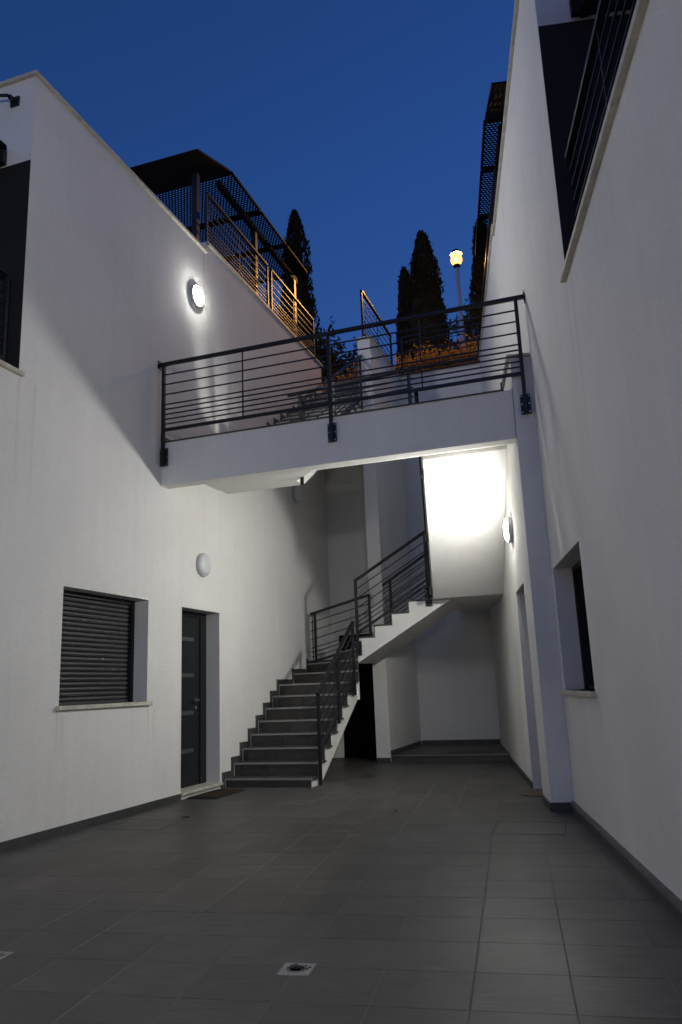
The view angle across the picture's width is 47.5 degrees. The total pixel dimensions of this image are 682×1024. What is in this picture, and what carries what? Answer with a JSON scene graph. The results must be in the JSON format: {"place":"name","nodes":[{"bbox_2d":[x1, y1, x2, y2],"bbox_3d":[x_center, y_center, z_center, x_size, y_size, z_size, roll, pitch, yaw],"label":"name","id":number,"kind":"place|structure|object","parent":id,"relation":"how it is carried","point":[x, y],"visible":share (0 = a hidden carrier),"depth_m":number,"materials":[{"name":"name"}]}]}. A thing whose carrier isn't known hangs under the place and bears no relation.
{"place":"outdoors","nodes":[
{"label":"outdoors","id":0,"kind":"place"},
{"bbox_2d":[0,0,514,368],"label":"sky","id":1,"kind":"structure","parent":0,"point":[363,119],"materials":[{"name":"blue"}]},
{"bbox_2d":[0,758,681,1023],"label":"courtyard floor","id":2,"kind":"structure","parent":0,"point":[432,899],"depth_m":4.03,"materials":[{"name":"tile"}]},
{"bbox_2d":[0,952,13,959],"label":"floor drain","id":3,"kind":"object","parent":2,"relation":"on","point":[3,955],"visible":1,"depth_m":3.60,"materials":[{"name":"grey metal"}]},
{"bbox_2d":[0,69,330,851],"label":"apartment building","id":4,"kind":"structure","parent":2,"relation":"on","point":[144,665],"depth_m":8.26,"materials":[{"name":"white paint"}]},
{"bbox_2d":[0,140,6,167],"bbox_3d":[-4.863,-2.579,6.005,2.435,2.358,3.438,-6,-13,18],"label":"wall lamp","id":5,"kind":"object","parent":4,"relation":"attached to","point":[3,152],"visible":1,"depth_m":7.43,"materials":[{"name":"black metal"}]},
{"bbox_2d":[0,266,10,361],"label":"railing","id":6,"kind":"object","parent":4,"relation":"on","point":[5,307],"visible":0.95,"depth_m":6.94,"materials":[{"name":"metal"}]},
{"bbox_2d":[0,94,19,107],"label":"bracket arm","id":7,"kind":"object","parent":4,"relation":"attached to","point":[15,101],"visible":1,"depth_m":7.57},
{"bbox_2d":[55,590,152,710],"bbox_3d":[-2.411,1.379,7.732,0.290,1.118,1.515,-6,-13,18],"label":"window","id":8,"kind":"structure","parent":4,"relation":"in","point":[97,662],"depth_m":7.83,"materials":[{"name":"black metal"}]},
{"bbox_2d":[190,285,203,307],"bbox_3d":[-1.901,-2.871,10.305,0.086,0.296,0.296,-6,-13,18],"label":"wall lamp","id":9,"kind":"object","parent":4,"relation":"attached to","point":[196,296],"visible":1,"depth_m":10.27,"materials":[{"name":"white glass"}]},
{"bbox_2d":[181,610,222,795],"bbox_3d":[-1.785,2.253,9.381,0.295,2.110,0.962,-6,-13,18],"label":"door","id":10,"kind":"structure","parent":4,"relation":"in","point":[193,661],"depth_m":9.54,"materials":[{"name":"black"}]},
{"bbox_2d":[196,553,210,576],"bbox_3d":[-1.701,0.660,9.688,0.086,0.296,0.296,-6,-13,18],"label":"wall lamp","id":11,"kind":"object","parent":4,"relation":"attached to","point":[203,564],"visible":1,"depth_m":9.62,"materials":[{"name":"grey glass"}]},
{"bbox_2d":[130,149,307,335],"bbox_3d":[-2.510,-3.943,13.363,2.535,2.188,4.348,-6,-13,18],"label":"canopy","id":12,"kind":"object","parent":4,"relation":"on","point":[195,168],"visible":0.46,"depth_m":12.90,"materials":[{"name":"black metal"}]},
{"bbox_2d":[205,192,268,305],"bbox_3d":[-1.591,-3.976,12.133,0.050,0.938,2.166,-6,-13,18],"label":"railing","id":13,"kind":"object","parent":4,"relation":"on","point":[231,222],"visible":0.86,"depth_m":12.03,"materials":[{"name":"metal"}]},
{"bbox_2d":[269,269,314,355],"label":"railing","id":14,"kind":"object","parent":4,"relation":"on","point":[279,280],"visible":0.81,"depth_m":14.08,"materials":[{"name":"metal"}]},
{"bbox_2d":[291,486,300,502],"bbox_3d":[-0.735,-0.304,13.002,0.086,0.296,0.296,-6,-13,18],"label":"wall lamp","id":15,"kind":"object","parent":4,"relation":"attached to","point":[296,493],"visible":0.98,"depth_m":12.92,"materials":[{"name":"grey glass"}]},
{"bbox_2d":[186,789,244,798],"bbox_3d":[-1.440,3.263,8.977,0.380,0.019,0.720,-6,-13,18],"label":"doormat","id":16,"kind":"object","parent":2,"relation":"on","point":[217,793],"visible":1,"depth_m":8.89,"materials":[{"name":"brown fabric"}]},
{"bbox_2d":[277,963,315,975],"bbox_3d":[-0.186,1.927,3.268,0.136,0.011,0.136,-5,-13,11],"label":"floor drain","id":17,"kind":"object","parent":2,"relation":"on","point":[298,969],"visible":1,"depth_m":3.26,"materials":[{"name":"grey metal"}]},
{"bbox_2d":[325,650,344,757],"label":"under stair wall","id":18,"kind":"structure","parent":2,"relation":"on","point":[339,752],"depth_m":13.15,"materials":[{"name":"white paint"}]},
{"bbox_2d":[325,464,368,649],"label":"stairwell wall","id":19,"kind":"structure","parent":2,"relation":"on","point":[346,532],"depth_m":14.22,"materials":[{"name":"white paint"}]},
{"bbox_2d":[222,445,506,787],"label":"staircase","id":20,"kind":"structure","parent":2,"relation":"on","point":[464,496],"depth_m":10.22,"materials":[{"name":"white paint"}]},
{"bbox_2d":[315,621,356,784],"bbox_3d":[-0.042,2.470,10.427,0.056,2.099,1.600,-6,-13,18],"label":"railing","id":21,"kind":"object","parent":20,"relation":"on","point":[352,683],"visible":1,"depth_m":10.35,"materials":[{"name":"metal"}]},
{"bbox_2d":[310,594,371,662],"bbox_3d":[-0.005,1.897,12.625,1.047,1.057,0.050,-6,-13,18],"label":"railing","id":22,"kind":"object","parent":20,"relation":"on","point":[313,614],"visible":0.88,"depth_m":12.65,"materials":[{"name":"metal"}]},
{"bbox_2d":[353,531,432,655],"bbox_3d":[0.742,1.195,11.442,1.198,1.764,0.056,-6,-13,18],"label":"railing","id":23,"kind":"object","parent":20,"relation":"on","point":[358,643],"visible":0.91,"depth_m":11.45,"materials":[{"name":"metal"}]},
{"bbox_2d":[382,554,427,623],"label":"railing","id":24,"kind":"object","parent":20,"relation":"on","point":[398,574],"visible":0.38,"depth_m":12.43,"materials":[{"name":"metal"}]},
{"bbox_2d":[414,392,432,594],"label":"railing","id":25,"kind":"object","parent":20,"relation":"on","point":[416,396],"visible":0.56,"depth_m":10.07,"materials":[{"name":"metal"}]},
{"bbox_2d":[355,336,421,761],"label":"dividing wall","id":26,"kind":"structure","parent":2,"relation":"on","point":[396,707],"depth_m":13.19,"materials":[{"name":"white paint"}]},
{"bbox_2d":[344,663,376,759],"bbox_3d":[0.333,3.173,12.934,0.060,1.810,0.931,7,-16,-37],"label":"under stair door","id":27,"kind":"structure","parent":26,"relation":"attached to","point":[360,736],"depth_m":12.83,"materials":[{"name":"white paint"}]},
{"bbox_2d":[345,663,376,759],"bbox_3d":[0.345,3.172,12.918,0.040,1.796,0.891,7,-16,-37],"label":"door leaf","id":28,"kind":"structure","parent":27,"relation":"in","point":[360,727],"depth_m":12.82,"materials":[{"name":"black paint"}]},
{"bbox_2d":[360,290,392,364],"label":"railing","id":29,"kind":"object","parent":26,"relation":"on","point":[362,294],"visible":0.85,"depth_m":14.41,"materials":[{"name":"metal"}]},
{"bbox_2d":[391,743,509,761],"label":"recess floor","id":30,"kind":"structure","parent":2,"relation":"on","point":[459,752],"depth_m":11.96,"materials":[{"name":"tile"}]},
{"bbox_2d":[491,822,566,834],"bbox_3d":[1.508,2.527,6.195,0.560,0.006,0.540,-6,-13,16],"label":"hatch cover","id":31,"kind":"object","parent":2,"relation":"on","point":[546,828],"visible":1,"depth_m":6.18,"materials":[{"name":"ceramic"}]},
{"bbox_2d":[519,789,542,796],"bbox_3d":[2.094,2.915,8.047,0.490,0.014,0.490,-6,-13,18],"label":"doormat","id":32,"kind":"object","parent":2,"relation":"on","point":[534,793],"visible":0.53,"depth_m":8.01,"materials":[{"name":"fabric"}]},
{"bbox_2d":[478,0,681,923],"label":"apartment building","id":33,"kind":"structure","parent":2,"relation":"on","point":[586,617],"depth_m":5.17,"materials":[{"name":"white paint"}]},
{"bbox_2d":[161,382,516,490],"bbox_3d":[0.045,-0.676,9.072,4.053,0.605,1.440,-6,-13,18],"label":"footbridge","id":34,"kind":"object","parent":33,"relation":"attached to","point":[276,453],"visible":0.97,"depth_m":8.37,"materials":[{"name":"white paint"}]},
{"bbox_2d":[220,383,360,493],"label":"staircase","id":35,"kind":"structure","parent":34,"relation":"on","point":[294,415],"depth_m":12.76,"materials":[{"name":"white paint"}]},
{"bbox_2d":[302,354,362,419],"bbox_3d":[-0.079,-1.669,11.847,0.050,2.804,2.975,-6,-13,18],"label":"railing","id":36,"kind":"object","parent":35,"relation":"attached to","point":[358,357],"visible":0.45,"depth_m":12.18,"materials":[{"name":"metal"}]},
{"bbox_2d":[158,290,531,466],"bbox_3d":[-0.119,-1.391,8.466,4.271,1.295,0.100,-6,-13,18],"label":"railing","id":37,"kind":"object","parent":34,"relation":"attached to","point":[525,401],"visible":1,"depth_m":8.41,"materials":[{"name":"metal"}]},
{"bbox_2d":[287,366,416,484],"bbox_3d":[0.133,-1.048,9.692,1.780,1.258,0.050,-8,-14,24],"label":"railing","id":38,"kind":"object","parent":34,"relation":"on","point":[409,397],"visible":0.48,"depth_m":9.75,"materials":[{"name":"metal"}]},
{"bbox_2d":[481,169,496,314],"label":"railing","id":39,"kind":"object","parent":33,"relation":"on","point":[493,195],"visible":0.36,"depth_m":12.11,"materials":[{"name":"metal"}]},
{"bbox_2d":[475,81,506,255],"bbox_3d":[3.591,-4.505,12.361,2.535,2.368,4.952,-4,-13,7],"label":"canopy","id":40,"kind":"object","parent":33,"relation":"on","point":[494,114],"visible":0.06,"depth_m":12.13,"materials":[{"name":"black metal"}]},
{"bbox_2d":[506,517,512,542],"bbox_3d":[1.917,0.207,8.915,0.086,0.296,0.296,-4,-13,7],"label":"wall lamp","id":41,"kind":"object","parent":33,"relation":"attached to","point":[509,530],"visible":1,"depth_m":8.80,"materials":[{"name":"grey glass"}]},
{"bbox_2d":[560,559,596,696],"bbox_3d":[2.012,0.925,6.407,0.290,1.145,1.565,-4,-13,7],"label":"window","id":42,"kind":"structure","parent":33,"relation":"in","point":[587,669],"depth_m":7.01,"materials":[{"name":"black glass"}]},
{"bbox_2d":[565,0,636,228],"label":"railing","id":43,"kind":"object","parent":33,"relation":"on","point":[596,42],"visible":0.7,"depth_m":4.84,"materials":[{"name":"metal"}]},
{"bbox_2d":[569,0,632,17],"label":"canopy","id":44,"kind":"object","parent":33,"relation":"attached to","point":[582,8],"visible":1,"depth_m":5.99,"materials":[{"name":"black metal"}]},
{"label":"ground","id":45,"kind":"structure","parent":0,"visible":0},
{"bbox_2d":[400,363,500,744],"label":"retaining wall","id":46,"kind":"structure","parent":45,"relation":"on","point":[457,692],"depth_m":14.06,"materials":[{"name":"white paint"}]},
{"bbox_2d":[396,323,479,373],"bbox_3d":[1.948,-3.215,15.475,1.680,0.878,0.050,-6,-13,18],"label":"railing","id":47,"kind":"object","parent":46,"relation":"on","point":[437,332],"visible":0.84,"depth_m":15.47,"materials":[{"name":"metal"}]},
{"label":"street","id":48,"kind":"structure","parent":0,"visible":0},
{"bbox_2d":[274,209,319,350],"bbox_3d":[-1.994,-6.573,36.929,2.823,17.659,2.724,-6,-13,18],"label":"cypress tree","id":49,"kind":"object","parent":48,"relation":"on","point":[295,238],"visible":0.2,"depth_m":37.67,"materials":[{"name":"green plant"}]},
{"bbox_2d":[306,316,355,391],"bbox_3d":[-0.288,-3.532,31.427,3.432,9.348,2.529,-6,-13,18],"label":"bushy tree","id":50,"kind":"object","parent":48,"relation":"on","point":[319,351],"visible":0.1,"depth_m":31.72,"materials":[{"name":"green plant"}]},
{"bbox_2d":[322,362,358,392],"bbox_3d":[0.240,-2.800,17.154,1.681,1.286,0.998,-6,-13,18],"label":"hedge","id":51,"kind":"object","parent":48,"relation":"on","point":[353,374],"visible":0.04,"depth_m":17.05,"materials":[{"name":"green plant"}]},
{"bbox_2d":[342,337,358,376],"bbox_3d":[1.164,-3.177,31.416,2.202,8.546,2.035,-6,-13,18],"label":"shrub","id":52,"kind":"object","parent":48,"relation":"on","point":[352,357],"visible":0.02,"depth_m":31.97,"materials":[{"name":"green plant"}]},
{"bbox_2d":[395,266,409,374],"bbox_3d":[3.223,-5.059,35.136,1.902,13.528,1.783,2,-14,-19],"label":"cypress tree","id":53,"kind":"object","parent":48,"relation":"on","point":[402,287],"visible":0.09,"depth_m":35.97,"materials":[{"name":"green plant"}]},
{"bbox_2d":[396,229,452,366],"bbox_3d":[4.039,-5.928,34.404,3.010,14.801,3.016,-6,-13,18],"label":"cypress tree","id":54,"kind":"object","parent":48,"relation":"on","point":[423,289],"visible":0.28,"depth_m":34.76,"materials":[{"name":"green plant"}]},
{"bbox_2d":[390,334,479,376],"bbox_3d":[2.014,-3.044,16.117,2.564,1.247,1.020,-6,-13,18],"label":"hedge","id":55,"kind":"object","parent":48,"relation":"on","point":[449,352],"visible":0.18,"depth_m":16.02,"materials":[{"name":"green plant"}]},
{"bbox_2d":[450,249,465,363],"bbox_3d":[3.030,-4.306,19.305,0.320,4.955,0.320,-6,-13,18],"label":"street lamp","id":56,"kind":"object","parent":48,"relation":"on","point":[456,258],"visible":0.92,"depth_m":19.63,"materials":[{"name":"paint"}]},
{"bbox_2d":[444,294,481,360],"bbox_3d":[5.264,-4.161,29.975,2.806,9.262,2.022,-6,-13,18],"label":"pine tree","id":57,"kind":"object","parent":48,"relation":"on","point":[472,313],"visible":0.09,"depth_m":30.53,"materials":[{"name":"green plant"}]},
{"bbox_2d":[468,219,487,347],"bbox_3d":[6.515,-6.221,33.612,2.496,14.836,2.268,-6,-13,18],"label":"cypress tree","id":58,"kind":"object","parent":48,"relation":"on","point":[477,275],"visible":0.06,"depth_m":34.35,"materials":[{"name":"green plant"}]}
]}

